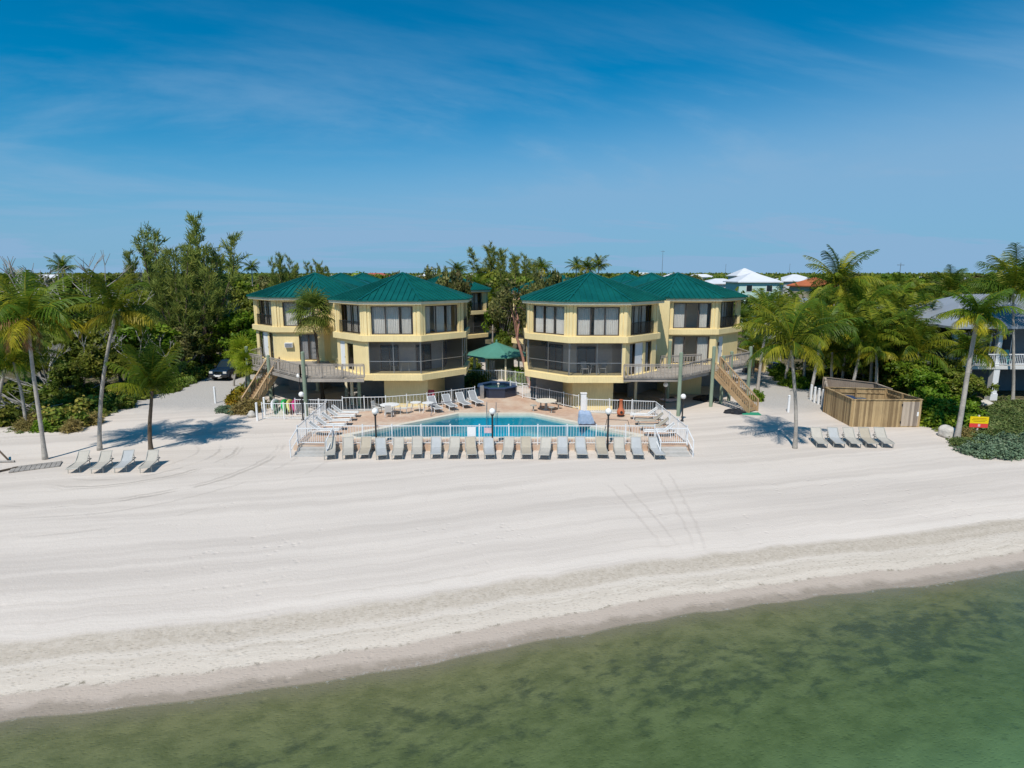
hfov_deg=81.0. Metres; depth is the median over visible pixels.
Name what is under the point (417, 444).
sun lounger
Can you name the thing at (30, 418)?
shrub
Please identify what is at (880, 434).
sun lounger
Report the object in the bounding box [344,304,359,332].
window
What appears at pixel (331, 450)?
sun lounger
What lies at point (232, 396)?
shrub
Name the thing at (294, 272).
pine tree
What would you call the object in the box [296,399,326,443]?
pool fence
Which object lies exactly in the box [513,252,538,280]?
pine tree
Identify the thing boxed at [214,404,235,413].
shrub
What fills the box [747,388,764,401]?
shrub
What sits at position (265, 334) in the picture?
door
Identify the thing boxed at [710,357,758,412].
wooden stairs
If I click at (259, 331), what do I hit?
window
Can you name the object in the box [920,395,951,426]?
shrub
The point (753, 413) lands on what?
door mat
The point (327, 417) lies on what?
sun lounger
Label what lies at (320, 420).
sun lounger
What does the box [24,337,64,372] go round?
broadleaf tree
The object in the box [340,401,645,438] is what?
swimming pool
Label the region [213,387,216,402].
guide post
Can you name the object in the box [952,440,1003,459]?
shrub
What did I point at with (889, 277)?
broadleaf tree
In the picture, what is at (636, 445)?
sun lounger
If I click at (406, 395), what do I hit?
pool fence
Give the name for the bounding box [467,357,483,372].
shrub
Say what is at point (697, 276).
broadleaf tree
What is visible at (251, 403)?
shrub
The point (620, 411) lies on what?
chiminea
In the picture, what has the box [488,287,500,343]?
coconut palm
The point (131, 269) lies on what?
pine tree
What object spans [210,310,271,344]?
broadleaf tree
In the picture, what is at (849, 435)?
sun lounger
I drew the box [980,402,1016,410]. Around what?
shrub
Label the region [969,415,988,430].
beach sign
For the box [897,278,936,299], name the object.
coconut palm
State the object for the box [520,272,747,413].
apartment building
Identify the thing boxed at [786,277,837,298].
house
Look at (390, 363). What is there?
patio chair
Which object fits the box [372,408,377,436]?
globe lamp
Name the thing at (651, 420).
sun lounger
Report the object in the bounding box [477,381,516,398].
hot tub
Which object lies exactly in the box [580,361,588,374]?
patio chair
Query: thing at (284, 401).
kayak
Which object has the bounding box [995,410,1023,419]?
shrub
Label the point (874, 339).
coconut palm
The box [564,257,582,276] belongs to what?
coconut palm
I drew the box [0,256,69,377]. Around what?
bare tree
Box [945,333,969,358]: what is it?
window
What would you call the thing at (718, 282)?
house
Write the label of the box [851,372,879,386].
shrub
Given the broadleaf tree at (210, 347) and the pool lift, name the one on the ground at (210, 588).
the broadleaf tree at (210, 347)
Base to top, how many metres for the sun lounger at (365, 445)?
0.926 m
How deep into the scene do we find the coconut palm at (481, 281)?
94.70 m
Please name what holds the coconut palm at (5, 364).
on the ground at (210, 588)
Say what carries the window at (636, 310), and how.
in the apartment building at (588, 318)
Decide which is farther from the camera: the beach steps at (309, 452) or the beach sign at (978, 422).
the beach sign at (978, 422)
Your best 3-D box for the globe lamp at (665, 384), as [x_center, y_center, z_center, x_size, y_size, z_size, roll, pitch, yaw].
[12.278,0.980,48.117,0.400,2.300,0.390,0,10,0]
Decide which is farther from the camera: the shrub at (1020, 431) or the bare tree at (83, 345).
the bare tree at (83, 345)
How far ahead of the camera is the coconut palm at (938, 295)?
64.38 m
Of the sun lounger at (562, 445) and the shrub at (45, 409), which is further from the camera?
the shrub at (45, 409)
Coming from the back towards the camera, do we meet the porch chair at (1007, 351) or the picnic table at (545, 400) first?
the porch chair at (1007, 351)
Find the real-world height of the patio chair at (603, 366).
0.952 m
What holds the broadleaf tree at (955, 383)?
on the ground at (210, 588)
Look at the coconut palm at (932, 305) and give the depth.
56.10 m
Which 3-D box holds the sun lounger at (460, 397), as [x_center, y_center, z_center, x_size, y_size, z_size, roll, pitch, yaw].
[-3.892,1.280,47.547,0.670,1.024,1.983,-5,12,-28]
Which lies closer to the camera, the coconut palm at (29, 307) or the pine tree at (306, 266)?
the coconut palm at (29, 307)
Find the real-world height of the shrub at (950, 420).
2.112 m
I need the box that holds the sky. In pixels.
[0,0,1023,273]
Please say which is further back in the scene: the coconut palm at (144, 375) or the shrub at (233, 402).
the shrub at (233, 402)
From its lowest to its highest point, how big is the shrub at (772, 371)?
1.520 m
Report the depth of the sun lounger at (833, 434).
38.56 m
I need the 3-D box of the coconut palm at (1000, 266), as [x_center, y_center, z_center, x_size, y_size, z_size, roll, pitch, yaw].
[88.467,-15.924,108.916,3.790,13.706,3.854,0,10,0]
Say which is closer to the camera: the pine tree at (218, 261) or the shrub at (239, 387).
the shrub at (239, 387)
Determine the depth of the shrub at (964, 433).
39.23 m
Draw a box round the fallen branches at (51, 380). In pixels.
[7,373,114,395]
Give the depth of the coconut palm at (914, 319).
51.15 m
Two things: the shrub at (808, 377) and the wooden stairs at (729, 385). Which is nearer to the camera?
the wooden stairs at (729, 385)
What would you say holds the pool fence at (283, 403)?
on the ground at (210, 588)
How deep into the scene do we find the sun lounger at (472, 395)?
48.60 m
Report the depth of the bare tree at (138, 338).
54.27 m
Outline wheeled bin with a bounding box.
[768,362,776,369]
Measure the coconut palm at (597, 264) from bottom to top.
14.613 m
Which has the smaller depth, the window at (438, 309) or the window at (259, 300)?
the window at (438, 309)
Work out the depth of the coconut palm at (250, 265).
117.70 m
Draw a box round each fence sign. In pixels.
[467,427,475,437]
[484,428,491,432]
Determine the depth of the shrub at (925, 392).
45.72 m
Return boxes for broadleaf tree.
[0,271,70,289]
[0,342,27,380]
[10,288,64,302]
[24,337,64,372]
[31,316,61,380]
[40,286,95,301]
[44,299,99,336]
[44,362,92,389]
[45,327,104,377]
[49,273,81,282]
[52,274,99,291]
[68,340,128,383]
[75,281,121,296]
[75,301,133,332]
[91,326,144,386]
[94,295,153,333]
[97,272,123,282]
[113,318,183,360]
[131,290,196,328]
[138,326,205,372]
[187,323,228,358]
[188,333,222,363]
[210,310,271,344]
[216,328,262,373]
[223,274,261,292]
[225,303,243,313]
[226,286,264,313]
[227,298,264,313]
[232,275,251,285]
[249,273,280,288]
[250,274,268,282]
[349,271,389,278]
[415,264,439,279]
[435,268,470,319]
[448,268,473,323]
[481,308,511,335]
[483,270,514,326]
[484,282,505,338]
[487,288,512,333]
[493,329,512,346]
[507,276,532,295]
[509,300,526,369]
[516,288,526,361]
[525,269,553,310]
[549,268,572,283]
[576,271,617,277]
[605,270,642,277]
[687,274,708,279]
[706,275,727,279]
[773,341,798,360]
[794,350,827,369]
[825,347,862,377]
[841,272,863,288]
[842,352,881,380]
[848,272,905,291]
[868,347,913,374]
[873,272,936,293]
[883,358,944,391]
[903,273,930,281]
[905,367,951,394]
[926,272,953,280]
[928,357,973,378]
[929,274,967,291]
[936,371,999,399]
[955,273,987,285]
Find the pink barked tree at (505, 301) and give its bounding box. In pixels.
[487,278,531,387]
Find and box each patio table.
[380,402,398,414]
[410,401,420,412]
[422,401,433,410]
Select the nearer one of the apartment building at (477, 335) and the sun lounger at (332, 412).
the sun lounger at (332, 412)
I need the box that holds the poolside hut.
[467,339,525,380]
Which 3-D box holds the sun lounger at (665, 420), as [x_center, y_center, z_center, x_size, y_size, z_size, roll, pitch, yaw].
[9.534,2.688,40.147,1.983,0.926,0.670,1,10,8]
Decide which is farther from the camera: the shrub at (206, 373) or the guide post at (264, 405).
the shrub at (206, 373)
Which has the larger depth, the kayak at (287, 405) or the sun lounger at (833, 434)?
the kayak at (287, 405)
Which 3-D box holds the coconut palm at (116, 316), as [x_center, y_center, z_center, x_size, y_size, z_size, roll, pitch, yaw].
[-23.444,-1.232,35.953,5.268,11.163,5.387,-9,14,-40]
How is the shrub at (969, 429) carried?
on the ground at (210, 588)
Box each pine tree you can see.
[121,248,152,317]
[131,221,199,328]
[144,245,225,370]
[175,211,252,364]
[193,243,236,358]
[266,252,290,286]
[274,254,302,281]
[303,259,328,276]
[309,260,329,275]
[434,263,447,274]
[466,241,506,325]
[478,247,520,277]
[493,256,531,286]
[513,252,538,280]
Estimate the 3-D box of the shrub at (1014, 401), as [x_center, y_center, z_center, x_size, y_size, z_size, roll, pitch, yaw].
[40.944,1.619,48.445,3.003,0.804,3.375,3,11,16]
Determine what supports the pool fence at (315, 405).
on the ground at (210, 588)
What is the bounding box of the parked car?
[208,358,244,379]
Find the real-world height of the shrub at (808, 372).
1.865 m
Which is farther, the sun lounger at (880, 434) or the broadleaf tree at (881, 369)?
the broadleaf tree at (881, 369)
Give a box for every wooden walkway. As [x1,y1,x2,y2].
[243,346,364,415]
[623,341,752,415]
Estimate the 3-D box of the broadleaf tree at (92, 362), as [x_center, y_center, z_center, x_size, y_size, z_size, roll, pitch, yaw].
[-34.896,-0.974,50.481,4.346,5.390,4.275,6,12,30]
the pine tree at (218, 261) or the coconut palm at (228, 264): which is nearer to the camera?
the pine tree at (218, 261)
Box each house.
[690,274,713,278]
[705,278,727,287]
[723,272,782,325]
[726,268,757,278]
[776,274,807,293]
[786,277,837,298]
[886,294,1023,399]
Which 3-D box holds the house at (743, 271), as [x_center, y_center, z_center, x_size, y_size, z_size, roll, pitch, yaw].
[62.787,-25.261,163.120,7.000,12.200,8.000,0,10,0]
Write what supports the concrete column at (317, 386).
on the apartment building at (420, 326)
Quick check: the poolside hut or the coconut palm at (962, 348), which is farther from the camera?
the poolside hut
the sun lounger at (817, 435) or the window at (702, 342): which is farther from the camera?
the window at (702, 342)
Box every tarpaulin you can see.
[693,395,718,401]
[723,408,745,414]
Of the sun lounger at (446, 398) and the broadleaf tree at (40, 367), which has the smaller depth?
the sun lounger at (446, 398)
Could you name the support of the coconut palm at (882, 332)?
on the ground at (210, 588)
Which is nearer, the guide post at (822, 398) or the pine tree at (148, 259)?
the guide post at (822, 398)
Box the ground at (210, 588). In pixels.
[0,322,1023,767]
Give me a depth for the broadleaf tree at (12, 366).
53.88 m
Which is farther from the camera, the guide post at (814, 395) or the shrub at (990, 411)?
the guide post at (814, 395)
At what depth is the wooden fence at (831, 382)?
50.25 m
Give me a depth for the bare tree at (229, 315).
70.39 m
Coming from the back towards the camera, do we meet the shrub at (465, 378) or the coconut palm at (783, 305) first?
the coconut palm at (783, 305)
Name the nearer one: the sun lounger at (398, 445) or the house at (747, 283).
the sun lounger at (398, 445)
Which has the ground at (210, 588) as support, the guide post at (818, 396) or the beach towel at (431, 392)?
the guide post at (818, 396)
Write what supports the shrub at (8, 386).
on the ground at (210, 588)
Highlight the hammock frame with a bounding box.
[0,451,14,462]
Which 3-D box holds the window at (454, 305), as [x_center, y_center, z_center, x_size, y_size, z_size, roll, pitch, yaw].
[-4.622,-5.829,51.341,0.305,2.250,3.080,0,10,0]
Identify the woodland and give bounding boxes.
[5,272,996,326]
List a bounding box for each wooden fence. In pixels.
[821,377,892,396]
[822,387,923,426]
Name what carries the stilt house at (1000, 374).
on the ground at (210, 588)
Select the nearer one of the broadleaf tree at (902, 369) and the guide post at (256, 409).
the guide post at (256, 409)
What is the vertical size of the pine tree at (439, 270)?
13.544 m
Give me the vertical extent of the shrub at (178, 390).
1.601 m
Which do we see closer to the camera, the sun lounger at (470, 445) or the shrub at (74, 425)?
the sun lounger at (470, 445)
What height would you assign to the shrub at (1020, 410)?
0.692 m
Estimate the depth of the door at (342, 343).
49.26 m
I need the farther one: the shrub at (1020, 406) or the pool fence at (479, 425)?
the shrub at (1020, 406)
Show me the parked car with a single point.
(222, 369)
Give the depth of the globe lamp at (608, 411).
36.48 m
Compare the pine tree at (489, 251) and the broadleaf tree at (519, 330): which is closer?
the broadleaf tree at (519, 330)
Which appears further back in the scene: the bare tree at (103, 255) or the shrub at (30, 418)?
the bare tree at (103, 255)
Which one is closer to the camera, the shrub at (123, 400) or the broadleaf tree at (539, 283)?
the shrub at (123, 400)
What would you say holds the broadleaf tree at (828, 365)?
on the ground at (210, 588)
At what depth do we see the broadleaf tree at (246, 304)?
82.62 m
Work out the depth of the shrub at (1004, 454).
35.37 m
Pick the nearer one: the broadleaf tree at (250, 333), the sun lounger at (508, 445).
the sun lounger at (508, 445)
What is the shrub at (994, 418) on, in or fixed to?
on the ground at (210, 588)
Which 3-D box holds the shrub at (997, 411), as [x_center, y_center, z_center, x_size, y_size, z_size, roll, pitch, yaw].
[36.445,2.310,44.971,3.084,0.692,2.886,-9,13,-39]
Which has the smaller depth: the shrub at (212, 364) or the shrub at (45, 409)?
the shrub at (45, 409)
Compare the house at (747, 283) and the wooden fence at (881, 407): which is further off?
the house at (747, 283)
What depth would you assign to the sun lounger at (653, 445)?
36.24 m
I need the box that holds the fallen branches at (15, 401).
[0,392,62,413]
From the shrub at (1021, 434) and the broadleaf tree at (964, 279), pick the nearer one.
the shrub at (1021, 434)
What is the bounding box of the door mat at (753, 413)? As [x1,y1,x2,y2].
[742,412,760,414]
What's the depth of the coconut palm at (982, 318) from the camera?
37.30 m
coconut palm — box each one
[0,267,24,287]
[0,269,99,459]
[0,301,66,401]
[0,334,65,420]
[44,252,80,290]
[55,268,162,450]
[104,336,195,449]
[222,333,256,385]
[223,257,241,289]
[229,344,260,388]
[242,259,259,285]
[284,282,334,399]
[445,259,470,275]
[463,273,493,293]
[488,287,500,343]
[529,257,553,277]
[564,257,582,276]
[573,257,599,273]
[588,254,610,273]
[732,297,858,448]
[733,283,803,390]
[737,327,774,377]
[741,288,781,323]
[756,308,816,378]
[771,291,800,360]
[774,281,840,376]
[781,299,863,396]
[798,328,861,378]
[803,244,884,312]
[805,282,830,307]
[813,285,850,312]
[825,274,903,310]
[826,291,886,386]
[828,278,899,347]
[829,311,899,379]
[841,327,908,382]
[846,304,912,381]
[855,276,900,304]
[862,292,938,326]
[865,298,939,331]
[867,304,951,361]
[872,282,934,310]
[878,273,920,290]
[879,319,966,372]
[889,291,944,304]
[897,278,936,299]
[898,293,942,315]
[911,288,953,298]
[917,264,980,296]
[918,318,996,345]
[932,325,1013,372]
[936,284,1023,437]
[953,242,1023,399]
[956,273,1017,293]
[990,259,1012,271]
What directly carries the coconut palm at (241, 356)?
on the ground at (210, 588)
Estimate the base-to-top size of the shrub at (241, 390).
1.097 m
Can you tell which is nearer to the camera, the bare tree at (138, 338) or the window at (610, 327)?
the window at (610, 327)
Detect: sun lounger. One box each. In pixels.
[66,450,91,472]
[89,450,113,473]
[113,449,135,472]
[138,449,159,472]
[308,421,340,436]
[315,416,345,431]
[321,412,350,426]
[324,437,335,459]
[327,408,355,421]
[331,404,359,417]
[342,436,353,459]
[357,436,371,458]
[375,437,386,459]
[391,437,404,459]
[411,436,422,458]
[427,395,442,412]
[430,436,441,458]
[441,394,457,410]
[447,436,459,458]
[455,392,470,408]
[465,436,477,458]
[467,390,483,403]
[483,436,494,458]
[501,436,513,458]
[520,436,531,458]
[538,437,551,459]
[557,436,567,458]
[574,436,587,458]
[595,436,608,458]
[613,437,625,458]
[630,406,657,419]
[630,436,643,459]
[635,412,663,424]
[639,417,668,428]
[644,422,675,437]
[647,437,665,459]
[809,427,828,447]
[826,427,845,447]
[841,427,861,447]
[857,427,878,447]
[872,427,894,447]
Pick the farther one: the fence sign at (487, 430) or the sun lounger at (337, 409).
the sun lounger at (337, 409)
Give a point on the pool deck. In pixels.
(517, 403)
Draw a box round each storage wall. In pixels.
[275,366,356,388]
[627,375,710,396]
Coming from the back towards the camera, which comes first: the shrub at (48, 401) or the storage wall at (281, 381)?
the storage wall at (281, 381)
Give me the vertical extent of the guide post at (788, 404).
1.470 m
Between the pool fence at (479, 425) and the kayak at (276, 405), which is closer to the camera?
the pool fence at (479, 425)
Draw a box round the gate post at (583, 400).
[580,392,586,410]
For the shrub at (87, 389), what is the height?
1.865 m
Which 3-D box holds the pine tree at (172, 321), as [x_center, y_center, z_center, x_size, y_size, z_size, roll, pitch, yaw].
[-33.793,-7.310,62.112,7.437,13.797,3.647,-2,11,-10]
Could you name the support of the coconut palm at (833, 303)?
on the ground at (210, 588)
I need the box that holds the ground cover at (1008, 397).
[0,376,1023,459]
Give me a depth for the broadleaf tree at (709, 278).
184.22 m
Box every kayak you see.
[270,399,279,411]
[281,399,286,411]
[286,399,292,411]
[291,400,298,411]
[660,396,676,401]
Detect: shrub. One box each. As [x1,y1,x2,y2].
[0,381,29,406]
[0,403,27,426]
[11,418,32,431]
[13,391,50,409]
[18,409,36,424]
[22,383,60,395]
[28,398,66,414]
[29,419,53,432]
[32,404,68,425]
[42,403,90,431]
[48,387,84,406]
[58,416,85,433]
[61,394,110,416]
[69,382,99,395]
[83,393,118,410]
[87,411,105,425]
[104,385,132,398]
[111,393,140,408]
[123,382,157,399]
[161,381,183,393]
[172,372,189,386]
[175,371,197,384]
[177,355,206,369]
[185,369,203,380]
[188,364,208,379]
[204,353,223,365]
[206,362,217,368]
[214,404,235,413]
[223,391,241,404]
[224,407,237,414]
[226,397,240,404]
[228,397,254,415]
[231,387,248,395]
[235,381,254,391]
[239,395,262,413]
[256,397,270,408]
[464,372,489,389]
[464,376,468,387]
[465,368,490,380]
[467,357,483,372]
[503,365,523,380]
[511,369,530,384]
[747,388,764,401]
[768,363,788,376]
[772,367,791,380]
[777,371,799,386]
[788,368,821,385]
[788,376,810,388]
[806,365,828,385]
[824,368,840,377]
[833,370,859,379]
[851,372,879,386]
[864,371,898,387]
[881,374,900,390]
[894,382,923,394]
[908,383,960,404]
[912,386,940,400]
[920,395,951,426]
[921,398,957,428]
[945,398,968,427]
[946,380,982,403]
[946,436,976,442]
[948,436,989,447]
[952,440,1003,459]
[953,403,977,425]
[954,425,972,436]
[962,427,979,433]
[964,421,1011,428]
[966,400,989,416]
[966,429,999,437]
[971,433,1003,443]
[973,426,1018,435]
[978,441,1016,460]
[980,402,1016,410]
[981,409,1005,415]
[984,408,1003,416]
[984,414,1020,426]
[986,407,1023,415]
[986,431,1019,443]
[990,425,1023,431]
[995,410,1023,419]
[995,441,1023,460]
[996,398,1023,405]
[998,428,1023,437]
[1002,417,1023,425]
[1004,436,1023,446]
[1008,404,1023,409]
[1008,432,1023,437]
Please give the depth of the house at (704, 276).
312.76 m
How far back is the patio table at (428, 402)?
45.55 m
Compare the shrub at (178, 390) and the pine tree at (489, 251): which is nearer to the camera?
the shrub at (178, 390)
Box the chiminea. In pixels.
[617,399,624,416]
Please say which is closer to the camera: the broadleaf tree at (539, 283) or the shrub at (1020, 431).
the shrub at (1020, 431)
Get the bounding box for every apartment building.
[246,272,472,410]
[329,272,380,285]
[428,275,491,357]
[511,274,571,364]
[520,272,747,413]
[609,272,662,286]
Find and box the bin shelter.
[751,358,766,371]
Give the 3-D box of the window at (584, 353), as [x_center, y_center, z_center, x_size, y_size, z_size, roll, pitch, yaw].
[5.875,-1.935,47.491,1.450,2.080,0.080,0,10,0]
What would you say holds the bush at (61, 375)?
on the ground at (210, 588)
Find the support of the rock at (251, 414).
on the ground at (210, 588)
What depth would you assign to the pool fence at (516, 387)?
51.91 m
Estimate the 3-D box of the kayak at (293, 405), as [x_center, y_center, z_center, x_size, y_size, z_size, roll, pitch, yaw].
[-17.140,1.720,47.441,0.442,0.889,3.400,-2,11,-12]
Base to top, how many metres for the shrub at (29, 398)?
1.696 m
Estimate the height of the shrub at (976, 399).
2.365 m
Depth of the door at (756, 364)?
66.88 m
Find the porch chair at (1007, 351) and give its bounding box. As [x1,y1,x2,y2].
[1001,350,1016,364]
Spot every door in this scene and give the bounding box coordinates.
[263,332,268,356]
[340,341,345,368]
[634,342,642,373]
[717,336,722,362]
[755,361,758,370]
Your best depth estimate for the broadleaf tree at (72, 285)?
102.19 m
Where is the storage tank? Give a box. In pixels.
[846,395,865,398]
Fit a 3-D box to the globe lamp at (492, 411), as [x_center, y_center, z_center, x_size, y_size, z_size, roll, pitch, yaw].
[-1.196,2.837,36.614,0.400,2.800,0.390,0,10,0]
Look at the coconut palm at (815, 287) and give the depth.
80.86 m
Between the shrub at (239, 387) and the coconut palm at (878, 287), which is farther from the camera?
the coconut palm at (878, 287)
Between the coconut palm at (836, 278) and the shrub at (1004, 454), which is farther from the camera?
the coconut palm at (836, 278)
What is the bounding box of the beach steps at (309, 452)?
[289,428,332,456]
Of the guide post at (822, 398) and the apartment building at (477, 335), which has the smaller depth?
the guide post at (822, 398)
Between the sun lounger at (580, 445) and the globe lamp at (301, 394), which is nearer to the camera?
the sun lounger at (580, 445)
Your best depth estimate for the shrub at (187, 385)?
57.70 m
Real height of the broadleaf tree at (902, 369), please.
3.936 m
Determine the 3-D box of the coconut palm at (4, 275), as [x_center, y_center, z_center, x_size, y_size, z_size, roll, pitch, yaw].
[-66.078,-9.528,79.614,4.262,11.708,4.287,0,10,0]
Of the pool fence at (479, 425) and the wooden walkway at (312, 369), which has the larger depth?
the wooden walkway at (312, 369)
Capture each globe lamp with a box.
[296,373,300,410]
[298,392,304,419]
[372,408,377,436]
[489,408,495,437]
[605,408,611,450]
[663,382,667,408]
[680,394,685,420]
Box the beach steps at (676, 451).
[655,428,693,456]
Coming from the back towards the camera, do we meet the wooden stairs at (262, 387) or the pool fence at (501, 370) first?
the pool fence at (501, 370)
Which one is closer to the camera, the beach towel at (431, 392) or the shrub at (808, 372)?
the beach towel at (431, 392)
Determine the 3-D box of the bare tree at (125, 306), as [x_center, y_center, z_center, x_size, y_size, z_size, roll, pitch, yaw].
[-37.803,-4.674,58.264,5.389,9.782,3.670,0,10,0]
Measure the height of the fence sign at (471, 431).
0.740 m
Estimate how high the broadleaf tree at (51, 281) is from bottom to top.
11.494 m
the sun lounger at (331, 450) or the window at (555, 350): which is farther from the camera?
the window at (555, 350)
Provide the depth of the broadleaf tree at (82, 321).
63.04 m
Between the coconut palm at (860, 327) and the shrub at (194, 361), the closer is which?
the coconut palm at (860, 327)
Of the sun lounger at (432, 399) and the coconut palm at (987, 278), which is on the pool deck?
the sun lounger at (432, 399)
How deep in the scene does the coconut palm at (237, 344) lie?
57.17 m
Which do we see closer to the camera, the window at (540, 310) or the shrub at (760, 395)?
the window at (540, 310)
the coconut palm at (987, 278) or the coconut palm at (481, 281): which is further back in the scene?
the coconut palm at (481, 281)
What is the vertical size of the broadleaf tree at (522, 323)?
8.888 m
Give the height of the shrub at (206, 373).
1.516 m
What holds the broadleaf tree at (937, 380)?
on the ground at (210, 588)
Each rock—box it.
[247,410,255,417]
[938,424,955,438]
[977,399,992,407]
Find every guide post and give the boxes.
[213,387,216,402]
[255,402,258,420]
[263,397,265,414]
[787,395,790,411]
[809,384,812,399]
[813,387,816,402]
[817,388,820,403]
[821,389,823,405]
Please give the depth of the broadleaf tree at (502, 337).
73.73 m
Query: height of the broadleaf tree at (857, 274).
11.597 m
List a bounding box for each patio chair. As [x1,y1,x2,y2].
[371,400,381,413]
[385,405,392,417]
[389,359,398,371]
[400,401,408,414]
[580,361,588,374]
[599,361,606,373]
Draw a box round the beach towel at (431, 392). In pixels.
[428,390,433,395]
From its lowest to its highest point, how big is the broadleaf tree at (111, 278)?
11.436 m
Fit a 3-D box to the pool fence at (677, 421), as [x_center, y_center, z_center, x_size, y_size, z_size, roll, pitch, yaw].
[10.700,2.442,40.761,0.090,1.180,7.593,0,10,-2]
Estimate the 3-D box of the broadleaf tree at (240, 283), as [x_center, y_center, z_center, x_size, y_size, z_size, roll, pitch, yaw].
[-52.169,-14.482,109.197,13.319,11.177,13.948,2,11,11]
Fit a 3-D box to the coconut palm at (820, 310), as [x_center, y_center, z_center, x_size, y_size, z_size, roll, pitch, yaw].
[27.125,-3.050,52.416,5.724,8.799,6.344,-6,12,-31]
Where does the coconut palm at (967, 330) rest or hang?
on the ground at (210, 588)
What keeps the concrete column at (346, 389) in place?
on the ground at (210, 588)
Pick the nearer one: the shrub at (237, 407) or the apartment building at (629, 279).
the shrub at (237, 407)
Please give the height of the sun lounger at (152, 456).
0.852 m
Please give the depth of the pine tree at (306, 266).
127.00 m
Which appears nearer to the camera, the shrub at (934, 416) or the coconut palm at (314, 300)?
the shrub at (934, 416)
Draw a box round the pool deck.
[293,392,689,450]
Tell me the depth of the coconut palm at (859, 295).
58.88 m
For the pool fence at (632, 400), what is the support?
on the pool deck
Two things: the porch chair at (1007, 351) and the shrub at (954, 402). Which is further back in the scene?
the porch chair at (1007, 351)
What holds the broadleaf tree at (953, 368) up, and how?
on the ground at (210, 588)
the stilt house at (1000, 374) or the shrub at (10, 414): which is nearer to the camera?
the shrub at (10, 414)
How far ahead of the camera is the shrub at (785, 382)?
58.21 m
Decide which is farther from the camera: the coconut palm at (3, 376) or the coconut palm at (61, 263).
the coconut palm at (61, 263)
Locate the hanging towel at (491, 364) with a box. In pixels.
[489,360,494,371]
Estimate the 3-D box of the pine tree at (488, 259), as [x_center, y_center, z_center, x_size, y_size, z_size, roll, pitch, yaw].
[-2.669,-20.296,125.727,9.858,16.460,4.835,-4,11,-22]
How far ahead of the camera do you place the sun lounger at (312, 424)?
38.96 m
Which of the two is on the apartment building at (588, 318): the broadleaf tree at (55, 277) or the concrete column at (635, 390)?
the concrete column at (635, 390)
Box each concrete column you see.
[315,378,319,390]
[344,378,348,396]
[350,378,354,404]
[633,382,636,401]
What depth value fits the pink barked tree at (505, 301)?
55.94 m
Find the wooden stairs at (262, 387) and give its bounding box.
[241,357,279,401]
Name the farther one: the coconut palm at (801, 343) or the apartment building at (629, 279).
the apartment building at (629, 279)
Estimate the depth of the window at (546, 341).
51.04 m
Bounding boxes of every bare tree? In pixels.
[0,252,130,302]
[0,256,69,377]
[38,342,69,384]
[64,261,143,296]
[73,327,126,386]
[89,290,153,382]
[108,330,150,357]
[152,333,175,375]
[217,296,239,356]
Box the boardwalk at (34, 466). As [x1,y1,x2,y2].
[0,461,61,472]
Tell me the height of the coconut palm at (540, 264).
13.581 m
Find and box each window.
[259,300,269,319]
[259,331,264,356]
[261,300,271,324]
[269,333,273,358]
[282,302,314,325]
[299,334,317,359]
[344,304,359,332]
[348,343,353,369]
[371,306,412,333]
[380,345,398,370]
[416,343,431,370]
[425,305,456,333]
[444,340,446,366]
[454,305,455,329]
[470,293,479,309]
[534,305,563,334]
[545,341,546,365]
[549,344,562,370]
[576,307,619,335]
[577,346,595,372]
[629,343,634,374]
[632,305,648,333]
[645,341,650,371]
[671,336,709,362]
[673,303,711,327]
[720,301,732,326]
[723,302,733,322]
[746,285,752,291]
[766,285,772,291]
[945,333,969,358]
[988,333,1011,358]
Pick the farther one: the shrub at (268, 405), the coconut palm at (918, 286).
the coconut palm at (918, 286)
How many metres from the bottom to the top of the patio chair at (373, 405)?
0.952 m
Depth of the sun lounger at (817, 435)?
38.55 m
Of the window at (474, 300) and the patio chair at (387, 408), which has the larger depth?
the window at (474, 300)
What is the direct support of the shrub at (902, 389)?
on the ground at (210, 588)
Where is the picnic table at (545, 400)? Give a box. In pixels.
[530,398,561,412]
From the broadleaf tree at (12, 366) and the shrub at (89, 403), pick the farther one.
the broadleaf tree at (12, 366)
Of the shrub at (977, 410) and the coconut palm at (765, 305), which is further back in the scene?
the coconut palm at (765, 305)
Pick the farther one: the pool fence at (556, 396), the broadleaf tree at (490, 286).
the broadleaf tree at (490, 286)
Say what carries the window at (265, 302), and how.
in the apartment building at (420, 326)
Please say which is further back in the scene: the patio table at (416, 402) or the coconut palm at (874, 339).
the coconut palm at (874, 339)
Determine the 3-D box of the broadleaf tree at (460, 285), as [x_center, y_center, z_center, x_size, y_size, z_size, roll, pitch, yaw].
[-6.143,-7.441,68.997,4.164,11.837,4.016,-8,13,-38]
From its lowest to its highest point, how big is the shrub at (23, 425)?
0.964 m
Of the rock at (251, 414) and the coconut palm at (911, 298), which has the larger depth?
the coconut palm at (911, 298)
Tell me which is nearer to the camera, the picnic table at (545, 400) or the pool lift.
the pool lift
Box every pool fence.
[261,402,326,418]
[294,398,342,414]
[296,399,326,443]
[332,424,655,444]
[342,386,474,410]
[464,369,527,383]
[510,380,522,395]
[522,384,578,409]
[586,398,655,414]
[655,401,687,443]
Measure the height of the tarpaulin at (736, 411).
0.372 m
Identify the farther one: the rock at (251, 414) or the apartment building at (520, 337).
the apartment building at (520, 337)
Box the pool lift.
[578,410,595,424]
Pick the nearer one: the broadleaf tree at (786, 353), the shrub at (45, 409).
the shrub at (45, 409)

